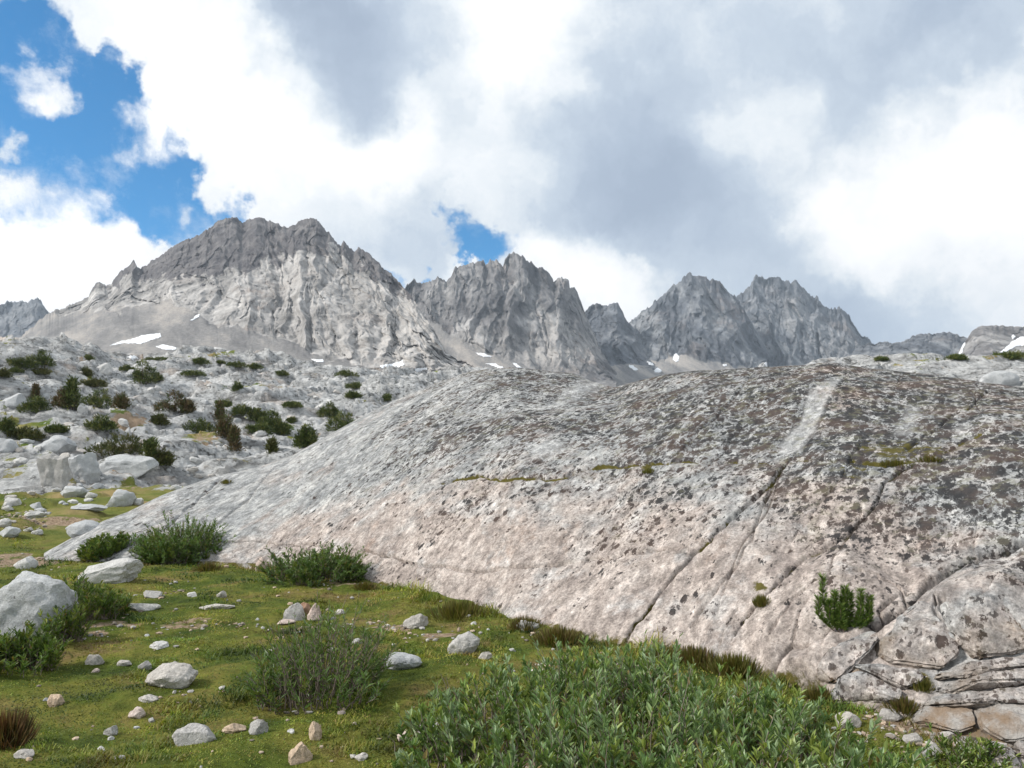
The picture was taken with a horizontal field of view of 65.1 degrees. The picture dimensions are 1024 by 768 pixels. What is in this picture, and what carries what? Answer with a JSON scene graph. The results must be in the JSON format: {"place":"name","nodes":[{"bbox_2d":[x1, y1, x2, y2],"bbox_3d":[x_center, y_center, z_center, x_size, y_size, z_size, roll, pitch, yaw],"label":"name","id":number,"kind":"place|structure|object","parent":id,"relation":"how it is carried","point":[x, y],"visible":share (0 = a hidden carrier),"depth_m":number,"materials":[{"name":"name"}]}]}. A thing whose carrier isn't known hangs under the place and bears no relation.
{"place":"outdoors","nodes":[
{"label":"outdoors","id":0,"kind":"place"},
{"bbox_2d":[0,298,48,337],"bbox_3d":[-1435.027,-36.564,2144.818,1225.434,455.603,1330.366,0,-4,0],"label":"mountain","id":1,"kind":"structure","parent":0,"point":[19,319],"depth_m":2211.54,"materials":[{"name":"stone"}]},
{"bbox_2d":[22,217,485,374],"bbox_3d":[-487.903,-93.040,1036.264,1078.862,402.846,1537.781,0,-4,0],"label":"mountain","id":2,"kind":"structure","parent":0,"point":[309,289],"depth_m":963.52,"materials":[{"name":"stone"}]},
{"bbox_2d":[110,333,160,345],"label":"snow patch","id":3,"kind":"object","parent":2,"relation":"on","point":[141,339],"visible":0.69,"depth_m":788.63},
{"bbox_2d":[405,252,617,386],"bbox_3d":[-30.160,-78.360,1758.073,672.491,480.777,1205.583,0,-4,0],"label":"mountain","id":4,"kind":"structure","parent":0,"point":[521,311],"depth_m":1667.07,"materials":[{"name":"stone"}]},
{"bbox_2d":[0,484,1023,767],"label":"meadow","id":5,"kind":"structure","parent":0,"point":[60,518],"depth_m":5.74,"materials":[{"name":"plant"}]},
{"bbox_2d":[0,526,20,537],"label":"stone","id":6,"kind":"object","parent":5,"relation":"on","point":[10,531],"visible":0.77,"depth_m":13.48,"materials":[{"name":"grey stone"}]},
{"bbox_2d":[0,705,42,749],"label":"grass tuft","id":7,"kind":"object","parent":5,"relation":"on","point":[16,730],"visible":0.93,"depth_m":4.15,"materials":[{"name":"plant"}]},
{"bbox_2d":[13,556,38,568],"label":"stone","id":8,"kind":"object","parent":5,"relation":"on","point":[28,562],"visible":0.72,"depth_m":10.49,"materials":[{"name":"white stone"}]},
{"bbox_2d":[0,620,74,677],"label":"willow shrub","id":9,"kind":"object","parent":5,"relation":"on","point":[41,651],"visible":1,"depth_m":5.66,"materials":[{"name":"green plant"}]},
{"bbox_2d":[0,571,78,640],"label":"boulder","id":10,"kind":"object","parent":5,"relation":"on","point":[25,596],"visible":0.56,"depth_m":6.39,"materials":[{"name":"grey stone"}]},
{"bbox_2d":[47,694,64,706],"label":"stone","id":11,"kind":"object","parent":5,"relation":"on","point":[53,700],"visible":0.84,"depth_m":4.87,"materials":[{"name":"beige stone"}]},
{"bbox_2d":[38,589,99,644],"bbox_3d":[-3.582,1.887,6.463,0.444,0.470,0.485,-4,-6,41],"label":"willow shrub","id":12,"kind":"object","parent":5,"relation":"on","point":[73,624],"visible":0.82,"depth_m":6.40,"materials":[{"name":"green plant"}]},
{"bbox_2d":[60,486,88,497],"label":"boulder","id":13,"kind":"object","parent":5,"relation":"on","point":[73,491],"visible":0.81,"depth_m":22.01,"materials":[{"name":"grey stone"}]},
{"bbox_2d":[71,504,107,511],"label":"boulder","id":14,"kind":"object","parent":5,"relation":"on","point":[94,507],"visible":0.95,"depth_m":18.05,"materials":[{"name":"grey stone"}]},
{"bbox_2d":[58,572,132,620],"bbox_3d":[-3.951,1.988,7.546,0.818,0.476,1.052,0,-4,0],"label":"willow shrub","id":15,"kind":"object","parent":5,"relation":"on","point":[93,599],"visible":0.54,"depth_m":7.39,"materials":[{"name":"green plant"}]},
{"bbox_2d":[75,530,130,562],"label":"willow shrub","id":16,"kind":"object","parent":5,"relation":"on","point":[96,547],"visible":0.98,"depth_m":11.05,"materials":[{"name":"green plant"}]},
{"bbox_2d":[76,558,142,583],"bbox_3d":[-4.702,2.220,9.310,0.776,0.329,0.287,-9,-4,-1],"label":"boulder","id":17,"kind":"object","parent":5,"relation":"on","point":[120,570],"visible":0.71,"depth_m":9.22,"materials":[{"name":"white stone"}]},
{"bbox_2d":[106,489,136,506],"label":"boulder","id":18,"kind":"object","parent":5,"relation":"on","point":[120,498],"visible":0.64,"depth_m":19.74,"materials":[{"name":"grey stone"}]},
{"bbox_2d":[128,603,160,610],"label":"stone","id":19,"kind":"object","parent":5,"relation":"on","point":[141,606],"visible":0.66,"depth_m":7.84,"materials":[{"name":"white stone"}]},
{"bbox_2d":[145,662,197,688],"bbox_3d":[-2.246,1.943,5.276,0.334,0.202,0.261,0,-4,0],"label":"boulder","id":20,"kind":"object","parent":5,"relation":"on","point":[174,675],"visible":0.86,"depth_m":5.20,"materials":[{"name":"stone"}]},
{"bbox_2d":[122,509,235,564],"bbox_3d":[-4.635,2.147,11.312,1.563,0.747,1.486,0,-4,0],"label":"willow shrub","id":21,"kind":"object","parent":5,"relation":"on","point":[156,548],"visible":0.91,"depth_m":11.00,"materials":[{"name":"green plant"}]},
{"bbox_2d":[172,723,215,745],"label":"stone","id":22,"kind":"object","parent":5,"relation":"on","point":[192,733],"visible":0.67,"depth_m":4.23,"materials":[{"name":"grey stone"}]},
{"bbox_2d":[190,561,222,571],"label":"grass tuft","id":23,"kind":"object","parent":5,"relation":"on","point":[208,566],"visible":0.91,"depth_m":10.35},
{"bbox_2d":[222,723,245,733],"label":"stone","id":24,"kind":"object","parent":5,"relation":"on","point":[232,728],"visible":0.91,"depth_m":4.37,"materials":[{"name":"beige stone"}]},
{"bbox_2d":[249,719,268,734],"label":"stone","id":25,"kind":"object","parent":5,"relation":"on","point":[258,726],"visible":0.85,"depth_m":4.37,"materials":[{"name":"grey stone"}]},
{"bbox_2d":[282,603,304,620],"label":"stone","id":26,"kind":"object","parent":5,"relation":"on","point":[297,608],"visible":0.71,"depth_m":7.38,"materials":[{"name":"grey stone"}]},
{"bbox_2d":[288,741,312,764],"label":"stone","id":27,"kind":"object","parent":5,"relation":"on","point":[300,753],"visible":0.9,"depth_m":4.02,"materials":[{"name":"beige stone"}]},
{"bbox_2d":[254,539,373,586],"bbox_3d":[-2.292,2.090,9.413,1.333,0.504,1.028,-2,-5,23],"label":"willow shrub","id":28,"kind":"object","parent":5,"relation":"on","point":[342,567],"visible":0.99,"depth_m":9.29,"materials":[{"name":"green plant"}]},
{"bbox_2d":[309,721,321,740],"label":"stone","id":29,"kind":"object","parent":5,"relation":"on","point":[315,730],"visible":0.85,"depth_m":4.32,"materials":[{"name":"beige stone"}]},
{"bbox_2d":[237,590,400,714],"bbox_3d":[-1.223,1.703,5.299,1.038,0.702,1.387,0,-4,0],"label":"willow shrub","id":30,"kind":"object","parent":5,"relation":"on","point":[283,670],"visible":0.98,"depth_m":5.05,"materials":[{"name":"green plant"}]},
{"bbox_2d":[350,580,379,590],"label":"grass tuft","id":31,"kind":"object","parent":5,"relation":"on","point":[364,586],"visible":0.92,"depth_m":8.91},
{"bbox_2d":[384,652,421,669],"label":"stone","id":32,"kind":"object","parent":5,"relation":"on","point":[401,660],"visible":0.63,"depth_m":5.67,"materials":[{"name":"grey stone"}]},
{"bbox_2d":[403,614,427,628],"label":"stone","id":33,"kind":"object","parent":5,"relation":"on","point":[418,620],"visible":0.82,"depth_m":6.95,"materials":[{"name":"stone"}]},
{"bbox_2d":[424,598,495,621],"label":"grass tuft","id":34,"kind":"object","parent":5,"relation":"on","point":[454,610],"visible":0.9,"depth_m":7.41,"materials":[{"name":"plant"}]},
{"bbox_2d":[447,632,479,653],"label":"stone","id":35,"kind":"object","parent":5,"relation":"on","point":[468,642],"visible":0.79,"depth_m":6.07,"materials":[{"name":"grey stone"}]},
{"bbox_2d":[506,613,543,631],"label":"grass tuft","id":36,"kind":"object","parent":5,"relation":"on","point":[515,623],"visible":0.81,"depth_m":6.92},
{"bbox_2d":[527,624,589,648],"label":"grass tuft","id":37,"kind":"object","parent":5,"relation":"on","point":[564,635],"visible":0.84,"depth_m":6.49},
{"bbox_2d":[386,630,966,767],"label":"willow shrub","id":38,"kind":"object","parent":5,"relation":"on","point":[555,733],"visible":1,"depth_m":3.86,"materials":[{"name":"green plant"}]},
{"bbox_2d":[664,644,718,670],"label":"grass tuft","id":39,"kind":"object","parent":5,"relation":"on","point":[688,654],"visible":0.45,"depth_m":5.77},
{"bbox_2d":[700,649,767,680],"bbox_3d":[1.536,1.923,5.533,0.462,0.194,0.478,0,-4,0],"label":"grass tuft","id":40,"kind":"object","parent":5,"relation":"on","point":[736,662],"visible":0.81,"depth_m":5.47,"materials":[{"name":"plant"}]},
{"bbox_2d":[792,684,834,704],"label":"grass tuft","id":41,"kind":"object","parent":5,"relation":"on","point":[814,693],"visible":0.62,"depth_m":4.96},
{"bbox_2d":[817,631,877,682],"bbox_3d":[2.203,1.823,5.295,0.709,0.368,0.501,2,-5,-26],"label":"boulder","id":42,"kind":"object","parent":5,"relation":"on","point":[839,660],"visible":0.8,"depth_m":5.08,"materials":[{"name":"stone"}]},
{"bbox_2d":[835,711,861,727],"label":"stone","id":43,"kind":"object","parent":5,"relation":"on","point":[856,720],"visible":0.51,"depth_m":4.51,"materials":[{"name":"stone"}]},
{"bbox_2d":[831,671,902,704],"bbox_3d":[2.137,1.924,4.956,0.369,0.322,0.633,0,-4,0],"label":"boulder","id":44,"kind":"object","parent":5,"relation":"on","point":[856,686],"visible":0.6,"depth_m":4.81,"materials":[{"name":"stone"}]},
{"bbox_2d":[850,663,926,688],"bbox_3d":[2.284,1.875,4.998,0.645,0.299,0.358,-4,-6,44],"label":"boulder","id":45,"kind":"object","parent":5,"relation":"on","point":[902,678],"visible":0.51,"depth_m":4.80,"materials":[{"name":"stone"}]},
{"bbox_2d":[878,708,901,721],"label":"stone","id":46,"kind":"object","parent":5,"relation":"on","point":[888,714],"visible":0.77,"depth_m":4.57,"materials":[{"name":"stone"}]},
{"bbox_2d":[875,601,959,669],"bbox_3d":[2.545,1.697,5.214,0.481,0.539,0.883,0,-4,0],"label":"boulder","id":47,"kind":"object","parent":5,"relation":"on","point":[924,643],"visible":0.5,"depth_m":4.95,"materials":[{"name":"stone"}]},
{"bbox_2d":[912,706,974,733],"bbox_3d":[2.377,1.949,4.601,0.277,0.322,0.715,0,-4,0],"label":"boulder","id":48,"kind":"object","parent":5,"relation":"on","point":[960,719],"visible":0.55,"depth_m":4.38,"materials":[{"name":"stone"}]},
{"bbox_2d":[917,686,1023,708],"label":"boulder","id":49,"kind":"object","parent":5,"relation":"on","point":[970,699],"visible":0.39,"depth_m":4.40,"materials":[{"name":"stone"}]},
{"bbox_2d":[925,722,1020,767],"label":"willow shrub","id":50,"kind":"object","parent":5,"relation":"on","point":[965,751],"visible":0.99,"depth_m":3.91,"materials":[{"name":"green plant"}]},
{"bbox_2d":[935,667,1023,693],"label":"boulder","id":51,"kind":"object","parent":5,"relation":"on","point":[1013,678],"visible":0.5,"depth_m":4.50,"materials":[{"name":"stone"}]},
{"bbox_2d":[934,655,1023,680],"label":"boulder","id":52,"kind":"object","parent":51,"relation":"on","point":[968,669],"visible":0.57,"depth_m":4.63,"materials":[{"name":"stone"}]},
{"bbox_2d":[951,736,1020,767],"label":"boulder","id":53,"kind":"object","parent":5,"relation":"on","point":[1009,751],"visible":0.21,"depth_m":3.94,"materials":[{"name":"stone"}]},
{"bbox_2d":[972,703,1023,742],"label":"boulder","id":54,"kind":"object","parent":5,"relation":"on","point":[1002,722],"visible":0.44,"depth_m":4.19,"materials":[{"name":"stone"}]},
{"bbox_2d":[0,332,1023,494],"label":"hillside terrain","id":55,"kind":"structure","parent":0,"point":[67,354],"depth_m":66.90,"materials":[{"name":"stone"}]},
{"bbox_2d":[0,438,18,452],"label":"boulder","id":56,"kind":"object","parent":55,"relation":"on","point":[8,445],"visible":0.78,"depth_m":36.07,"materials":[{"name":"grey stone"}]},
{"bbox_2d":[0,416,18,431],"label":"pine shrub","id":57,"kind":"object","parent":55,"relation":"on","point":[6,424],"visible":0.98,"depth_m":39.76,"materials":[{"name":"green plant"}]},
{"bbox_2d":[2,393,26,408],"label":"boulder","id":58,"kind":"object","parent":55,"relation":"on","point":[14,401],"visible":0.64,"depth_m":50.89,"materials":[{"name":"grey stone"}]},
{"bbox_2d":[5,354,39,368],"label":"pine shrub","id":59,"kind":"object","parent":55,"relation":"on","point":[16,362],"visible":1,"depth_m":67.63,"materials":[{"name":"green plant"}]},
{"bbox_2d":[3,424,46,440],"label":"pine shrub","id":60,"kind":"object","parent":55,"relation":"on","point":[25,432],"visible":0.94,"depth_m":39.83,"materials":[{"name":"green plant"}]},
{"bbox_2d":[15,394,52,412],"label":"pine shrub","id":61,"kind":"object","parent":55,"relation":"on","point":[32,405],"visible":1,"depth_m":49.46,"materials":[{"name":"green plant"}]},
{"bbox_2d":[27,349,56,367],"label":"pine shrub","id":62,"kind":"object","parent":55,"relation":"on","point":[42,358],"visible":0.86,"depth_m":69.24,"materials":[{"name":"green plant"}]},
{"bbox_2d":[36,454,72,490],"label":"boulder","id":63,"kind":"object","parent":55,"relation":"on","point":[54,471],"visible":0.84,"depth_m":26.98,"materials":[{"name":"grey stone"}]},
{"bbox_2d":[43,422,70,432],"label":"pine shrub","id":64,"kind":"object","parent":55,"relation":"on","point":[56,428],"visible":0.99,"depth_m":40.39,"materials":[{"name":"green plant"}]},
{"bbox_2d":[39,435,76,452],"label":"boulder","id":65,"kind":"object","parent":55,"relation":"on","point":[59,444],"visible":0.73,"depth_m":37.60,"materials":[{"name":"grey stone"}]},
{"bbox_2d":[47,387,76,409],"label":"pine shrub","id":66,"kind":"object","parent":55,"relation":"on","point":[57,400],"visible":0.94,"depth_m":49.71,"materials":[{"name":"plant"}]},
{"bbox_2d":[60,374,84,409],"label":"pine tree","id":67,"kind":"object","parent":55,"relation":"on","point":[72,391],"visible":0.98,"depth_m":49.81,"materials":[{"name":"green plant"}]},
{"bbox_2d":[68,452,100,482],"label":"boulder","id":68,"kind":"object","parent":55,"relation":"on","point":[84,467],"visible":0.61,"depth_m":28.63,"materials":[{"name":"grey stone"}]},
{"bbox_2d":[77,377,109,387],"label":"pine shrub","id":69,"kind":"object","parent":55,"relation":"on","point":[95,382],"visible":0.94,"depth_m":62.33,"materials":[{"name":"green plant"}]},
{"bbox_2d":[79,388,113,407],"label":"pine shrub","id":70,"kind":"object","parent":55,"relation":"on","point":[95,399],"visible":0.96,"depth_m":59.65,"materials":[{"name":"green plant"}]},
{"bbox_2d":[79,413,119,431],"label":"pine shrub","id":71,"kind":"object","parent":55,"relation":"on","point":[106,423],"visible":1,"depth_m":41.00,"materials":[{"name":"green plant"}]},
{"bbox_2d":[82,429,143,458],"bbox_3d":[-18.668,2.850,38.276,3.391,1.520,2.253,0,-4,0],"label":"pine shrub","id":72,"kind":"object","parent":55,"relation":"on","point":[136,446],"visible":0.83,"depth_m":38.02,"materials":[{"name":"green plant"}]},
{"bbox_2d":[110,390,131,408],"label":"pine shrub","id":73,"kind":"object","parent":55,"relation":"on","point":[120,400],"visible":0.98,"depth_m":52.16,"materials":[{"name":"plant"}]},
{"bbox_2d":[99,454,158,477],"bbox_3d":[-14.321,3.168,30.027,2.266,1.072,0.797,0,-4,0],"label":"boulder","id":74,"kind":"object","parent":55,"relation":"on","point":[137,466],"visible":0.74,"depth_m":29.73,"materials":[{"name":"grey stone"}]},
{"bbox_2d":[127,357,159,385],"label":"pine shrub","id":75,"kind":"object","parent":55,"relation":"on","point":[142,375],"visible":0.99,"depth_m":75.31,"materials":[{"name":"green plant"}]},
{"bbox_2d":[140,435,159,458],"bbox_3d":[-14.025,2.582,31.123,0.885,1.194,0.880,0,-4,0],"label":"pine tree","id":76,"kind":"object","parent":55,"relation":"on","point":[150,445],"visible":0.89,"depth_m":30.97,"materials":[{"name":"green plant"}]},
{"bbox_2d":[142,446,176,465],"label":"pine shrub","id":77,"kind":"object","parent":55,"relation":"on","point":[164,457],"visible":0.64,"depth_m":31.10,"materials":[{"name":"green plant"}]},
{"bbox_2d":[149,412,171,425],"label":"pine shrub","id":78,"kind":"object","parent":55,"relation":"on","point":[159,419],"visible":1,"depth_m":52.14,"materials":[{"name":"green plant"}]},
{"bbox_2d":[151,389,197,413],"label":"pine shrub","id":79,"kind":"object","parent":55,"relation":"on","point":[164,404],"visible":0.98,"depth_m":54.54,"materials":[{"name":"green plant"}]},
{"bbox_2d":[181,417,214,433],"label":"pine shrub","id":80,"kind":"object","parent":55,"relation":"on","point":[208,426],"visible":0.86,"depth_m":52.47,"materials":[{"name":"green plant"}]},
{"bbox_2d":[209,398,226,422],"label":"pine tree","id":81,"kind":"object","parent":55,"relation":"on","point":[220,409],"visible":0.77,"depth_m":54.58,"materials":[{"name":"green plant"}]},
{"bbox_2d":[212,413,241,437],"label":"pine tree","id":82,"kind":"object","parent":55,"relation":"on","point":[223,427],"visible":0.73,"depth_m":46.56,"materials":[{"name":"green plant"}]},
{"bbox_2d":[224,422,245,453],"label":"pine tree","id":83,"kind":"object","parent":55,"relation":"on","point":[233,438],"visible":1,"depth_m":44.51,"materials":[{"name":"green plant"}]},
{"bbox_2d":[228,403,254,416],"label":"pine shrub","id":84,"kind":"object","parent":55,"relation":"on","point":[244,409],"visible":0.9,"depth_m":56.74,"materials":[{"name":"green plant"}]},
{"bbox_2d":[246,407,267,420],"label":"pine shrub","id":85,"kind":"object","parent":55,"relation":"on","point":[257,413],"visible":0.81,"depth_m":56.87,"materials":[{"name":"green plant"}]},
{"bbox_2d":[244,422,274,434],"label":"pine shrub","id":86,"kind":"object","parent":55,"relation":"on","point":[253,428],"visible":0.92,"depth_m":53.34,"materials":[{"name":"green plant"}]},
{"bbox_2d":[255,408,284,428],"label":"pine shrub","id":87,"kind":"object","parent":55,"relation":"on","point":[271,421],"visible":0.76,"depth_m":56.37,"materials":[{"name":"green plant"}]},
{"bbox_2d":[263,435,279,453],"bbox_3d":[-10.607,2.664,35.465,0.733,0.938,0.734,-4,-6,40],"label":"pine tree","id":88,"kind":"object","parent":55,"relation":"on","point":[271,444],"visible":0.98,"depth_m":35.38,"materials":[{"name":"green plant"}]},
{"bbox_2d":[292,423,319,448],"bbox_3d":[-9.289,2.370,36.011,1.321,1.307,1.143,0,-4,0],"label":"pine tree","id":89,"kind":"object","parent":55,"relation":"on","point":[305,437],"visible":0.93,"depth_m":35.83,"materials":[{"name":"green plant"}]},
{"bbox_2d":[316,400,338,417],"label":"pine shrub","id":90,"kind":"object","parent":55,"relation":"on","point":[333,410],"visible":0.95,"depth_m":68.58,"materials":[{"name":"green plant"}]},
{"bbox_2d":[324,410,357,431],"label":"pine shrub","id":91,"kind":"object","parent":55,"relation":"on","point":[341,422],"visible":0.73,"depth_m":56.51,"materials":[{"name":"green plant"}]},
{"bbox_2d":[44,363,1023,767],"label":"granite outcrop","id":92,"kind":"object","parent":55,"relation":"on","point":[534,493],"visible":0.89,"depth_m":8.79,"materials":[{"name":"stone"}]},
{"bbox_2d":[65,520,98,537],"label":"boulder","id":93,"kind":"object","parent":92,"relation":"on","point":[75,529],"visible":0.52,"depth_m":12.01,"materials":[{"name":"grey stone"}]},
{"bbox_2d":[752,594,771,607],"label":"grass tuft","id":94,"kind":"object","parent":92,"relation":"on","point":[760,600],"visible":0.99,"depth_m":6.02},
{"bbox_2d":[813,573,874,631],"bbox_3d":[2.239,1.478,5.399,0.414,0.410,0.166,-1,-4,11],"label":"pine seedling","id":95,"kind":"object","parent":92,"relation":"on","point":[841,620],"visible":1,"depth_m":5.39,"materials":[{"name":"green plant"}]},
{"bbox_2d":[872,458,915,466],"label":"grass tuft","id":96,"kind":"object","parent":92,"relation":"on","point":[897,462],"visible":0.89,"depth_m":7.89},
{"bbox_2d":[881,695,921,715],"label":"grass tuft","id":97,"kind":"object","parent":92,"relation":"on","point":[904,705],"visible":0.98,"depth_m":4.59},
{"bbox_2d":[910,676,937,693],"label":"grass tuft","id":98,"kind":"object","parent":92,"relation":"on","point":[924,684],"visible":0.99,"depth_m":4.68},
{"bbox_2d":[940,594,1023,659],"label":"boulder","id":99,"kind":"object","parent":92,"relation":"on","point":[982,626],"visible":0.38,"depth_m":4.82,"materials":[{"name":"stone"}]},
{"bbox_2d":[979,371,1020,385],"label":"boulder","id":100,"kind":"object","parent":55,"relation":"on","point":[1004,378],"visible":0.63,"depth_m":40.18,"materials":[{"name":"grey stone"}]},
{"bbox_2d":[992,350,1023,359],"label":"pine shrub","id":101,"kind":"object","parent":55,"relation":"on","point":[1013,355],"visible":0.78,"depth_m":57.41,"materials":[{"name":"green plant"}]},
{"bbox_2d":[0,0,1023,344],"label":"sky","id":102,"kind":"structure","parent":0,"point":[868,155],"materials":[{"name":"white"}]},
{"bbox_2d":[585,303,661,386],"bbox_3d":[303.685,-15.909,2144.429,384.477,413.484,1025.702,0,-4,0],"label":"mountain","id":103,"kind":"structure","parent":0,"point":[621,340],"depth_m":2001.58,"materials":[{"name":"stone"}]},
{"bbox_2d":[629,272,768,374],"bbox_3d":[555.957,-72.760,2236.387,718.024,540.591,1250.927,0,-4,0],"label":"mountain","id":104,"kind":"structure","parent":0,"point":[696,323],"depth_m":2169.11,"materials":[{"name":"stone"}]},
{"bbox_2d":[736,274,873,366],"bbox_3d":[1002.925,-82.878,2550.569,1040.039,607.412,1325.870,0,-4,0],"label":"mountain","id":105,"kind":"structure","parent":0,"point":[794,322],"depth_m":2521.18,"materials":[{"name":"stone"}]},
{"bbox_2d":[849,332,966,356],"bbox_3d":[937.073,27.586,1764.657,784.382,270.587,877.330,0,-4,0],"label":"mountain","id":106,"kind":"structure","parent":0,"point":[945,344],"depth_m":1646.64,"materials":[{"name":"stone"}]},
{"bbox_2d":[956,325,1023,355],"bbox_3d":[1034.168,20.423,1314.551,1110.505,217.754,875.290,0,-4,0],"label":"mountain","id":107,"kind":"structure","parent":0,"point":[983,340],"depth_m":1187.14,"materials":[{"name":"stone"}]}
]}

